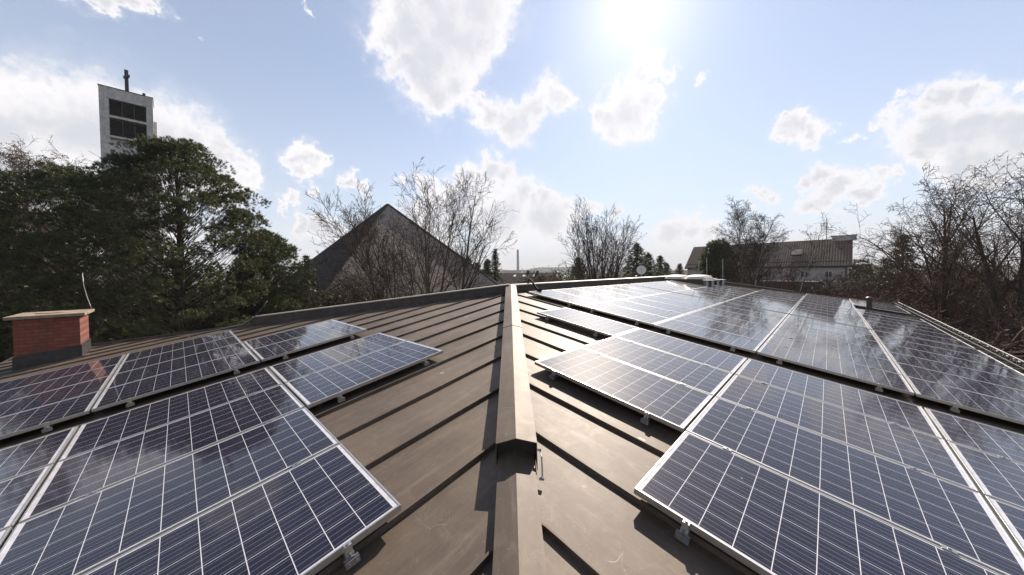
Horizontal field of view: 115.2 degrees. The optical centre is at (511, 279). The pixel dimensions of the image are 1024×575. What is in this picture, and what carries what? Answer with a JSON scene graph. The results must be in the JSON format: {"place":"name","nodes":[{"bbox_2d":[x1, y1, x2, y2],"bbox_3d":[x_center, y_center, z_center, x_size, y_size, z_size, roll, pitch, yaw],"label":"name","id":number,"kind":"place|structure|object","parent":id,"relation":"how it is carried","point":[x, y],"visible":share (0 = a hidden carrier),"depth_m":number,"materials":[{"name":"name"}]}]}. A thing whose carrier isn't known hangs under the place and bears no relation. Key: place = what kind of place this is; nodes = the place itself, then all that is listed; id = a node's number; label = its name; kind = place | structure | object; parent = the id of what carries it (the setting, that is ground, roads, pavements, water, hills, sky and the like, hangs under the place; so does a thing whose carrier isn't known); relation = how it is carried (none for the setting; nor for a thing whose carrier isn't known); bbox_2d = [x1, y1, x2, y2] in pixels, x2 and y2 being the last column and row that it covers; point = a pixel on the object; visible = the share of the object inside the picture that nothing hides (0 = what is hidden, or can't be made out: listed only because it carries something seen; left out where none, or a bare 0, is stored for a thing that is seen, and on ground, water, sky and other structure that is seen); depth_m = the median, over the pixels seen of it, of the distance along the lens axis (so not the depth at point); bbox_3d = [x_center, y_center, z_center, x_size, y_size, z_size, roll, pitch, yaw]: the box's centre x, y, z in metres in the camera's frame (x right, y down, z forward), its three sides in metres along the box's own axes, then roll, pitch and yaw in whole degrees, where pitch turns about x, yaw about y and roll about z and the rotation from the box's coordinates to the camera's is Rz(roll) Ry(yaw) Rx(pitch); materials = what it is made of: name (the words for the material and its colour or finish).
{"place":"outdoors","nodes":[
{"label":"outdoors","id":0,"kind":"place"},
{"bbox_2d":[97,69,160,277],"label":"bell tower","id":1,"kind":"structure","parent":0,"point":[124,114],"depth_m":42.34,"materials":[{"name":"concrete"}]},
{"bbox_2d":[1,268,1017,291],"bbox_3d":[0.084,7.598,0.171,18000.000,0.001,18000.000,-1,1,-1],"label":"ground","id":2,"kind":"structure","parent":0,"point":[618,275],"depth_m":457.69,"materials":[{"name":"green plant"}]},
{"bbox_2d":[0,140,99,304],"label":"larch tree","id":3,"kind":"object","parent":2,"relation":"on","point":[13,158],"visible":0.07,"depth_m":20.71,"materials":[{"name":"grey plant"}]},
{"bbox_2d":[0,133,122,331],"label":"bare tree","id":4,"kind":"object","parent":2,"relation":"on","point":[24,163],"visible":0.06,"depth_m":17.56,"materials":[{"name":"brown plant"}]},
{"bbox_2d":[0,159,196,361],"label":"pine tree","id":5,"kind":"object","parent":2,"relation":"on","point":[8,219],"visible":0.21,"depth_m":15.65,"materials":[{"name":"green plant"}]},
{"bbox_2d":[0,134,304,359],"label":"pine tree","id":6,"kind":"object","parent":2,"relation":"on","point":[159,155],"visible":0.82,"depth_m":12.88,"materials":[{"name":"green plant"}]},
{"bbox_2d":[91,270,385,343],"bbox_3d":[-18.456,3.343,23.495,15.135,7.971,16.405,1,2,45],"label":"shrub","id":7,"kind":"object","parent":2,"relation":"on","point":[310,287],"visible":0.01,"depth_m":22.15,"materials":[{"name":"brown plant"}]},
{"bbox_2d":[118,253,405,333],"bbox_3d":[-14.824,2.675,22.666,17.087,9.272,16.375,0,1,8],"label":"shrub","id":8,"kind":"object","parent":2,"relation":"on","point":[324,294],"visible":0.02,"depth_m":19.96,"materials":[{"name":"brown plant"}]},
{"bbox_2d":[203,231,328,329],"bbox_3d":[-13.909,2.202,18.633,6.167,10.266,5.998,0,2,37],"label":"pine tree","id":9,"kind":"object","parent":2,"relation":"on","point":[292,249],"visible":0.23,"depth_m":18.34,"materials":[{"name":"green plant"}]},
{"bbox_2d":[319,243,414,304],"bbox_3d":[-11.926,2.055,26.353,8.991,10.201,6.721,0,2,38],"label":"bare tree","id":10,"kind":"object","parent":2,"relation":"on","point":[356,274],"visible":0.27,"depth_m":26.22,"materials":[{"name":"brown plant"}]},
{"bbox_2d":[322,206,422,304],"bbox_3d":[-9.582,0.814,23.432,7.271,12.789,6.649,-2,2,-37],"label":"bare tree","id":11,"kind":"object","parent":2,"relation":"on","point":[368,262],"visible":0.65,"depth_m":22.78,"materials":[{"name":"brown plant"}]},
{"bbox_2d":[276,204,500,304],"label":"house","id":12,"kind":"structure","parent":2,"relation":"on","point":[325,269],"depth_m":34.65,"materials":[{"name":"stone"}]},
{"bbox_2d":[305,157,516,305],"bbox_3d":[-6.583,-0.402,23.926,12.710,15.200,12.391,0,1,12],"label":"bare tree","id":13,"kind":"object","parent":2,"relation":"on","point":[428,270],"visible":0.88,"depth_m":21.68,"materials":[{"name":"brown plant"}]},
{"bbox_2d":[429,171,517,289],"bbox_3d":[-3.086,-0.739,25.202,4.892,15.644,6.480,1,2,42],"label":"bare tree","id":14,"kind":"object","parent":2,"relation":"on","point":[469,239],"visible":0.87,"depth_m":24.69,"materials":[{"name":"brown plant"}]},
{"bbox_2d":[0,275,1023,574],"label":"roof","id":15,"kind":"structure","parent":2,"relation":"on","point":[482,443],"depth_m":2.79,"materials":[{"name":"metal"}]},
{"bbox_2d":[252,324,366,361],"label":"solar panel","id":16,"kind":"object","parent":15,"relation":"on","point":[274,350],"visible":1,"depth_m":5.87,"materials":[{"name":"glass"}]},
{"bbox_2d":[342,550,354,559],"bbox_3d":[-2.284,1.392,3.073,4.091,0.041,0.040,1,11,44],"label":"mounting rail","id":17,"kind":"object","parent":15,"relation":"on","point":[345,556],"visible":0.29,"depth_m":1.65,"materials":[{"name":"metal"}]},
{"bbox_2d":[18,384,304,523],"bbox_3d":[-3.007,1.447,3.047,0.990,0.041,1.650,0,11,44],"label":"solar panel","id":18,"kind":"object","parent":17,"relation":"on","point":[72,479],"visible":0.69,"depth_m":2.85,"materials":[{"name":"glass"}]},
{"bbox_2d":[0,407,339,574],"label":"solar panel","id":19,"kind":"object","parent":17,"relation":"on","point":[81,536],"visible":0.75,"depth_m":2.17,"materials":[{"name":"glass"}]},
{"bbox_2d":[342,540,360,570],"bbox_3d":[-0.822,1.390,1.647,0.069,0.102,0.070,1,11,44],"label":"end clamp","id":20,"kind":"object","parent":17,"relation":"attached to","point":[352,560],"visible":1,"depth_m":1.64,"materials":[{"name":"metal"}]},
{"bbox_2d":[680,528,690,535],"bbox_3d":[2.363,1.341,3.243,0.040,0.041,4.091,13,11,43],"label":"mounting rail","id":21,"kind":"object","parent":15,"relation":"on","point":[688,532],"visible":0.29,"depth_m":1.78,"materials":[{"name":"metal"}]},
{"bbox_2d":[716,374,978,492],"bbox_3d":[3.088,1.379,3.236,1.650,0.040,0.990,13,11,43],"label":"solar panel","id":22,"kind":"object","parent":21,"relation":"on","point":[928,454],"visible":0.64,"depth_m":3.06,"materials":[{"name":"glass"}]},
{"label":"mounting rail","id":23,"kind":"object","parent":15,"relation":"on","visible":0},
{"bbox_2d":[634,431,1001,574],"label":"solar panel","id":24,"kind":"object","parent":23,"relation":"on","point":[758,518],"visible":1,"depth_m":1.86,"materials":[{"name":"glass"}]},
{"bbox_2d":[736,359,942,438],"bbox_3d":[3.792,1.355,3.961,1.650,0.040,0.990,13,11,43],"label":"solar panel","id":25,"kind":"object","parent":23,"relation":"on","point":[900,413],"visible":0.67,"depth_m":3.82,"materials":[{"name":"glass"}]},
{"bbox_2d":[686,396,1023,574],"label":"solar panel","id":26,"kind":"object","parent":23,"relation":"on","point":[964,522],"visible":0.8,"depth_m":2.30,"materials":[{"name":"glass"}]},
{"bbox_3d":[-2.583,1.269,4.214,2.071,0.041,0.040,1,11,44],"label":"mounting rail","id":27,"kind":"object","parent":15,"relation":"on","visible":0},
{"bbox_2d":[269,333,406,384],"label":"solar panel","id":28,"kind":"object","parent":27,"relation":"on","point":[290,370],"visible":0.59,"depth_m":4.80,"materials":[{"name":"glass"}]},
{"bbox_2d":[285,340,442,408],"bbox_3d":[-1.862,1.137,4.222,0.990,0.038,1.650,1,11,44],"label":"solar panel","id":29,"kind":"object","parent":27,"relation":"on","point":[316,388],"visible":1,"depth_m":4.05,"materials":[{"name":"glass"}]},
{"bbox_2d":[492,271,561,284],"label":"house","id":30,"kind":"structure","parent":2,"relation":"on","point":[509,280],"depth_m":67.04,"materials":[{"name":"beige paint"}]},
{"bbox_2d":[557,196,654,279],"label":"bare tree","id":31,"kind":"object","parent":2,"relation":"on","point":[589,258],"visible":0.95,"depth_m":41.20,"materials":[{"name":"brown plant"}]},
{"bbox_2d":[622,242,657,277],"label":"spruce tree","id":32,"kind":"object","parent":2,"relation":"on","point":[637,255],"visible":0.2,"depth_m":54.77,"materials":[{"name":"green plant"}]},
{"bbox_2d":[694,239,744,283],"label":"pine tree","id":33,"kind":"object","parent":2,"relation":"on","point":[714,258],"visible":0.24,"depth_m":35.60,"materials":[{"name":"green plant"}]},
{"bbox_2d":[706,194,811,287],"bbox_3d":[21.005,-0.586,28.572,6.274,14.664,7.922,-1,1,-1],"label":"birch tree","id":34,"kind":"object","parent":2,"relation":"on","point":[750,267],"visible":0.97,"depth_m":27.93,"materials":[{"name":"brown plant"}]},
{"bbox_2d":[746,212,847,290],"bbox_3d":[25.961,0.369,31.205,4.274,12.527,9.258,-1,1,-1],"label":"birch tree","id":35,"kind":"object","parent":2,"relation":"on","point":[812,263],"visible":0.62,"depth_m":28.50,"materials":[{"name":"brown plant"}]},
{"bbox_2d":[807,252,977,302],"bbox_3d":[39.559,1.827,32.781,16.510,9.318,15.822,-1,1,-16],"label":"shrub","id":36,"kind":"object","parent":2,"relation":"on","point":[841,278],"visible":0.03,"depth_m":34.26,"materials":[{"name":"brown plant"}]},
{"bbox_2d":[805,279,984,337],"bbox_3d":[29.719,3.290,25.525,13.102,6.916,10.642,-2,2,-42],"label":"shrub","id":37,"kind":"object","parent":2,"relation":"on","point":[856,294],"visible":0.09,"depth_m":24.53,"materials":[{"name":"brown plant"}]},
{"bbox_2d":[827,269,975,320],"bbox_3d":[33.307,2.961,24.382,12.441,7.785,14.821,0,1,23],"label":"shrub","id":38,"kind":"object","parent":2,"relation":"on","point":[887,292],"visible":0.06,"depth_m":25.51,"materials":[{"name":"brown plant"}]},
{"bbox_2d":[818,151,1023,325],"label":"bare tree","id":39,"kind":"object","parent":2,"relation":"on","point":[933,260],"visible":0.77,"depth_m":18.78,"materials":[{"name":"brown plant"}]},
{"bbox_2d":[830,264,1016,334],"bbox_3d":[30.240,2.616,24.196,14.738,8.318,14.124,0,1,8],"label":"shrub","id":40,"kind":"object","parent":2,"relation":"on","point":[880,288],"visible":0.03,"depth_m":23.56,"materials":[{"name":"brown plant"}]},
{"bbox_2d":[846,262,1014,336],"bbox_3d":[31.752,2.575,21.761,15.024,8.479,14.398,-1,1,-7],"label":"shrub","id":41,"kind":"object","parent":2,"relation":"on","point":[926,294],"visible":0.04,"depth_m":22.97,"materials":[{"name":"brown plant"}]},
{"bbox_2d":[854,224,1007,302],"bbox_3d":[33.937,0.843,26.928,5.529,11.595,7.842,-2,2,-44],"label":"bare tree","id":42,"kind":"object","parent":2,"relation":"on","point":[900,273],"visible":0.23,"depth_m":27.99,"materials":[{"name":"brown plant"}]},
{"bbox_2d":[865,173,1023,344],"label":"bare tree","id":43,"kind":"object","parent":2,"relation":"on","point":[991,281],"visible":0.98,"depth_m":15.83,"materials":[{"name":"brown plant"}]},
{"bbox_2d":[897,191,1023,305],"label":"bare tree","id":44,"kind":"object","parent":2,"relation":"on","point":[1007,250],"visible":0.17,"depth_m":22.12,"materials":[{"name":"brown plant"}]},
{"bbox_2d":[911,277,1023,350],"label":"shrub","id":45,"kind":"object","parent":2,"relation":"on","point":[1007,316],"visible":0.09,"depth_m":16.53,"materials":[{"name":"brown plant"}]},
{"bbox_2d":[915,152,1023,337],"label":"bare tree","id":46,"kind":"object","parent":2,"relation":"on","point":[1020,285],"visible":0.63,"depth_m":17.37,"materials":[{"name":"brown plant"}]},
{"bbox_2d":[921,287,1023,354],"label":"shrub","id":47,"kind":"object","parent":2,"relation":"on","point":[990,316],"visible":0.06,"depth_m":14.14,"materials":[{"name":"brown plant"}]},
{"bbox_2d":[924,313,1023,360],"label":"shrub","id":48,"kind":"object","parent":2,"relation":"on","point":[1011,341],"visible":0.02,"depth_m":10.76,"materials":[{"name":"brown plant"}]},
{"bbox_2d":[0,0,1023,273],"label":"sky","id":49,"kind":"structure","parent":0,"point":[658,111],"materials":[{"name":"blue"}]},
{"bbox_2d":[685,234,857,288],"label":"house","id":50,"kind":"structure","parent":0,"point":[839,261],"depth_m":50.20,"materials":[{"name":"grey paint"}]},
{"bbox_2d":[876,233,926,299],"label":"spruce tree","id":51,"kind":"object","parent":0,"point":[892,267],"visible":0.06,"depth_m":30.37,"materials":[{"name":"green plant"}]},
{"label":"mounting rail","id":52,"kind":"object","parent":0,"visible":0},
{"bbox_2d":[91,350,259,411],"bbox_3d":[-4.851,1.427,4.839,0.990,0.039,1.650,1,11,44],"label":"solar panel","id":53,"kind":"object","parent":52,"relation":"on","point":[120,394],"visible":1,"depth_m":4.67,"materials":[{"name":"glass"}]},
{"bbox_2d":[104,342,249,389],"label":"solar panel","id":54,"kind":"object","parent":52,"relation":"on","point":[122,378],"visible":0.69,"depth_m":5.44,"materials":[{"name":"glass"}]},
{"bbox_2d":[115,336,241,373],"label":"solar panel","id":55,"kind":"object","parent":52,"relation":"on","point":[162,357],"visible":0.73,"depth_m":6.16,"materials":[{"name":"glass"}]},
{"bbox_2d":[122,330,235,362],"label":"solar panel","id":56,"kind":"object","parent":52,"relation":"on","point":[169,347],"visible":0.69,"depth_m":6.87,"materials":[{"name":"glass"}]},
{"bbox_3d":[-3.004,1.587,2.335,4.091,0.041,0.040,1,11,44],"label":"mounting rail","id":57,"kind":"object","parent":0,"visible":0},
{"bbox_2d":[58,367,282,461],"bbox_3d":[-3.732,1.439,3.751,0.990,0.040,1.650,1,11,44],"label":"solar panel","id":58,"kind":"object","parent":57,"relation":"on","point":[92,435],"visible":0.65,"depth_m":3.60,"materials":[{"name":"glass"}]},
{"bbox_2d":[83,443,401,574],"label":"solar panel","id":59,"kind":"object","parent":57,"relation":"on","point":[312,515],"visible":1,"depth_m":1.82,"materials":[{"name":"glass"}]},
{"bbox_3d":[-4.150,1.898,1.160,4.091,0.041,0.040,1,11,44],"label":"mounting rail","id":60,"kind":"object","parent":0,"visible":0},
{"bbox_2d":[0,464,53,530],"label":"solar panel","id":61,"kind":"object","parent":60,"relation":"on","point":[18,494],"visible":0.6,"depth_m":2.44,"materials":[{"name":"glass"}]},
{"bbox_2d":[0,426,78,481],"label":"solar panel","id":62,"kind":"object","parent":60,"relation":"on","point":[28,456],"visible":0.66,"depth_m":3.02,"materials":[{"name":"glass"}]},
{"label":"mounting rail","id":63,"kind":"object","parent":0,"visible":0},
{"bbox_2d":[535,347,712,432],"bbox_3d":[1.199,1.119,3.655,1.650,0.038,0.990,14,11,43],"label":"solar panel","id":64,"kind":"object","parent":63,"relation":"on","point":[674,405],"visible":1,"depth_m":3.48,"materials":[{"name":"glass"}]},
{"bbox_2d":[582,336,732,397],"bbox_3d":[1.903,1.095,4.379,1.650,0.040,0.990,13,11,43],"label":"solar panel","id":65,"kind":"object","parent":63,"relation":"on","point":[710,380],"visible":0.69,"depth_m":4.24,"materials":[{"name":"glass"}]},
{"bbox_2d":[615,328,746,374],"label":"solar panel","id":66,"kind":"object","parent":63,"relation":"on","point":[722,360],"visible":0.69,"depth_m":4.99,"materials":[{"name":"glass"}]},
{"bbox_3d":[-4.427,1.249,6.005,2.071,0.041,0.040,1,11,44],"label":"mounting rail","id":67,"kind":"object","parent":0,"visible":0},
{"bbox_2d":[244,319,347,350],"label":"solar panel","id":68,"kind":"object","parent":67,"relation":"on","point":[283,336],"visible":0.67,"depth_m":6.63,"materials":[{"name":"glass"}]},
{"bbox_3d":[-7.442,1.862,4.359,4.091,0.041,0.040,1,11,44],"label":"mounting rail","id":69,"kind":"object","parent":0,"visible":0},
{"bbox_2d":[0,390,101,439],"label":"solar panel","id":70,"kind":"object","parent":69,"relation":"on","point":[33,419],"visible":0.99,"depth_m":3.93,"materials":[{"name":"glass"}]},
{"bbox_2d":[0,375,111,417],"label":"solar panel","id":71,"kind":"object","parent":69,"relation":"on","point":[11,407],"visible":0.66,"depth_m":4.59,"materials":[{"name":"glass"}]},
{"bbox_2d":[0,363,119,402],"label":"solar panel","id":72,"kind":"object","parent":69,"relation":"on","point":[34,389],"visible":0.69,"depth_m":5.21,"materials":[{"name":"glass"}]},
{"bbox_2d":[0,354,125,391],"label":"solar panel","id":73,"kind":"object","parent":69,"relation":"on","point":[36,378],"visible":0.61,"depth_m":5.83,"materials":[{"name":"glass"}]},
{"label":"mounting rail","id":74,"kind":"object","parent":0,"visible":0},
{"bbox_2d":[924,407,1023,463],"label":"solar panel","id":75,"kind":"object","parent":74,"relation":"on","point":[992,440],"visible":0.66,"depth_m":3.18,"materials":[{"name":"glass"}]},
{"bbox_2d":[947,441,1023,508],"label":"solar panel","id":76,"kind":"object","parent":74,"relation":"on","point":[996,477],"visible":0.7,"depth_m":2.56,"materials":[{"name":"glass"}]},
{"bbox_2d":[984,495,1023,556],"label":"solar panel","id":77,"kind":"object","parent":74,"relation":"on","point":[1010,518],"visible":0.93,"depth_m":2.09,"materials":[{"name":"glass"}]},
{"label":"mounting rail","id":78,"kind":"object","parent":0,"visible":0},
{"bbox_2d":[528,290,601,306],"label":"solar panel","id":79,"kind":"object","parent":78,"relation":"on","point":[566,298],"visible":0.82,"depth_m":8.40,"materials":[{"name":"glass"}]},
{"bbox_2d":[554,288,619,301],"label":"solar panel","id":80,"kind":"object","parent":78,"relation":"on","point":[588,295],"visible":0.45,"depth_m":9.19,"materials":[{"name":"glass"}]},
{"bbox_2d":[572,287,634,299],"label":"solar panel","id":81,"kind":"object","parent":78,"relation":"on","point":[605,293],"visible":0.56,"depth_m":9.92,"materials":[{"name":"glass"}]},
{"label":"mounting rail","id":82,"kind":"object","parent":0,"visible":0},
{"bbox_2d":[582,302,669,325],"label":"solar panel","id":83,"kind":"object","parent":82,"relation":"on","point":[633,315],"visible":0.86,"depth_m":7.25,"materials":[{"name":"glass"}]},
{"label":"mounting rail","id":84,"kind":"object","parent":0,"visible":0},
{"bbox_2d":[654,319,763,352],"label":"solar panel","id":85,"kind":"object","parent":84,"relation":"on","point":[724,338],"visible":1,"depth_m":6.10,"materials":[{"name":"glass"}]},
{"bbox_2d":[672,314,770,341],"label":"solar panel","id":86,"kind":"object","parent":84,"relation":"on","point":[737,330],"visible":0.69,"depth_m":6.88,"materials":[{"name":"glass"}]},
{"bbox_2d":[687,310,775,333],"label":"solar panel","id":87,"kind":"object","parent":84,"relation":"on","point":[741,323],"visible":0.69,"depth_m":7.61,"materials":[{"name":"glass"}]},
{"bbox_2d":[698,307,780,328],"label":"solar panel","id":88,"kind":"object","parent":84,"relation":"on","point":[776,324],"visible":0.73,"depth_m":8.34,"materials":[{"name":"glass"}]},
{"bbox_2d":[709,304,784,322],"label":"solar panel","id":89,"kind":"object","parent":84,"relation":"on","point":[753,314],"visible":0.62,"depth_m":9.07,"materials":[{"name":"glass"}]},
{"bbox_2d":[717,302,787,317],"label":"solar panel","id":90,"kind":"object","parent":84,"relation":"on","point":[768,312],"visible":0.67,"depth_m":9.80,"materials":[{"name":"glass"}]},
{"label":"mounting rail","id":91,"kind":"object","parent":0,"visible":0},
{"bbox_2d":[786,314,873,334],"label":"solar panel","id":92,"kind":"object","parent":91,"relation":"on","point":[835,325],"visible":0.68,"depth_m":8.65,"materials":[{"name":"glass"}]},
{"bbox_2d":[778,322,883,349],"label":"solar panel","id":93,"kind":"object","parent":91,"relation":"on","point":[841,337],"visible":0.67,"depth_m":7.19,"materials":[{"name":"glass"}]},
{"bbox_2d":[783,318,878,341],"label":"solar panel","id":94,"kind":"object","parent":91,"relation":"on","point":[834,330],"visible":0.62,"depth_m":7.92,"materials":[{"name":"glass"}]},
{"bbox_2d":[766,334,901,374],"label":"solar panel","id":95,"kind":"object","parent":91,"relation":"on","point":[863,360],"visible":0.68,"depth_m":5.72,"materials":[{"name":"glass"}]},
{"bbox_2d":[757,342,913,395],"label":"solar panel","id":96,"kind":"object","parent":91,"relation":"on","point":[875,376],"visible":1,"depth_m":4.94,"materials":[{"name":"glass"}]},
{"label":"mounting rail","id":97,"kind":"object","parent":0,"visible":0},
{"bbox_2d":[871,330,993,358],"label":"solar panel","id":98,"kind":"object","parent":97,"relation":"on","point":[932,343],"visible":0.67,"depth_m":7.51,"materials":[{"name":"glass"}]},
{"bbox_2d":[875,336,1012,368],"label":"solar panel","id":99,"kind":"object","parent":97,"relation":"on","point":[956,354],"visible":0.67,"depth_m":6.78,"materials":[{"name":"glass"}]},
{"bbox_2d":[880,343,1023,379],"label":"solar panel","id":100,"kind":"object","parent":97,"relation":"on","point":[998,370],"visible":0.79,"depth_m":6.06,"materials":[{"name":"glass"}]},
{"bbox_2d":[886,351,1023,390],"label":"solar panel","id":101,"kind":"object","parent":97,"relation":"on","point":[1000,380],"visible":0.67,"depth_m":5.43,"materials":[{"name":"glass"}]},
{"bbox_2d":[894,362,1023,403],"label":"solar panel","id":102,"kind":"object","parent":97,"relation":"on","point":[990,389],"visible":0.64,"depth_m":4.80,"materials":[{"name":"glass"}]},
{"bbox_2d":[904,375,1023,424],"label":"solar panel","id":103,"kind":"object","parent":97,"relation":"on","point":[1003,409],"visible":0.88,"depth_m":4.13,"materials":[{"name":"glass"}]},
{"label":"mounting rail","id":104,"kind":"object","parent":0,"visible":0},
{"bbox_2d":[603,300,684,318],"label":"solar panel","id":105,"kind":"object","parent":104,"relation":"on","point":[648,309],"visible":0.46,"depth_m":8.04,"materials":[{"name":"glass"}]},
{"bbox_2d":[622,297,696,313],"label":"solar panel","id":106,"kind":"object","parent":104,"relation":"on","point":[677,309],"visible":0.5,"depth_m":8.76,"materials":[{"name":"glass"}]},
{"bbox_2d":[637,295,706,309],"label":"solar panel","id":107,"kind":"object","parent":104,"relation":"on","point":[675,303],"visible":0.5,"depth_m":9.48,"materials":[{"name":"glass"}]},
{"label":"mounting rail","id":108,"kind":"object","parent":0,"visible":0},
{"bbox_2d":[773,328,891,360],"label":"solar panel","id":109,"kind":"object","parent":108,"relation":"on","point":[859,349],"visible":0.69,"depth_m":6.46,"materials":[{"name":"glass"}]},
{"label":"mounting rail","id":110,"kind":"object","parent":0,"visible":0},
{"bbox_2d":[790,311,869,328],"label":"solar panel","id":111,"kind":"object","parent":110,"relation":"on","point":[835,320],"visible":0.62,"depth_m":9.46,"materials":[{"name":"glass"}]},
{"label":"mounting rail","id":112,"kind":"object","parent":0,"visible":0},
{"bbox_2d":[862,317,951,335],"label":"solar panel","id":113,"kind":"object","parent":112,"relation":"on","point":[905,325],"visible":0.58,"depth_m":9.83,"materials":[{"name":"glass"}]},
{"bbox_2d":[865,320,962,341],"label":"solar panel","id":114,"kind":"object","parent":112,"relation":"on","point":[912,330],"visible":0.65,"depth_m":9.09,"materials":[{"name":"glass"}]},
{"bbox_2d":[868,324,975,348],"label":"solar panel","id":115,"kind":"object","parent":112,"relation":"on","point":[922,336],"visible":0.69,"depth_m":8.31,"materials":[{"name":"glass"}]},
{"label":"mounting rail","id":116,"kind":"object","parent":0,"visible":0},
{"bbox_2d":[537,308,638,336],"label":"solar panel","id":117,"kind":"object","parent":116,"relation":"on","point":[604,326],"visible":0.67,"depth_m":6.11,"materials":[{"name":"glass"}]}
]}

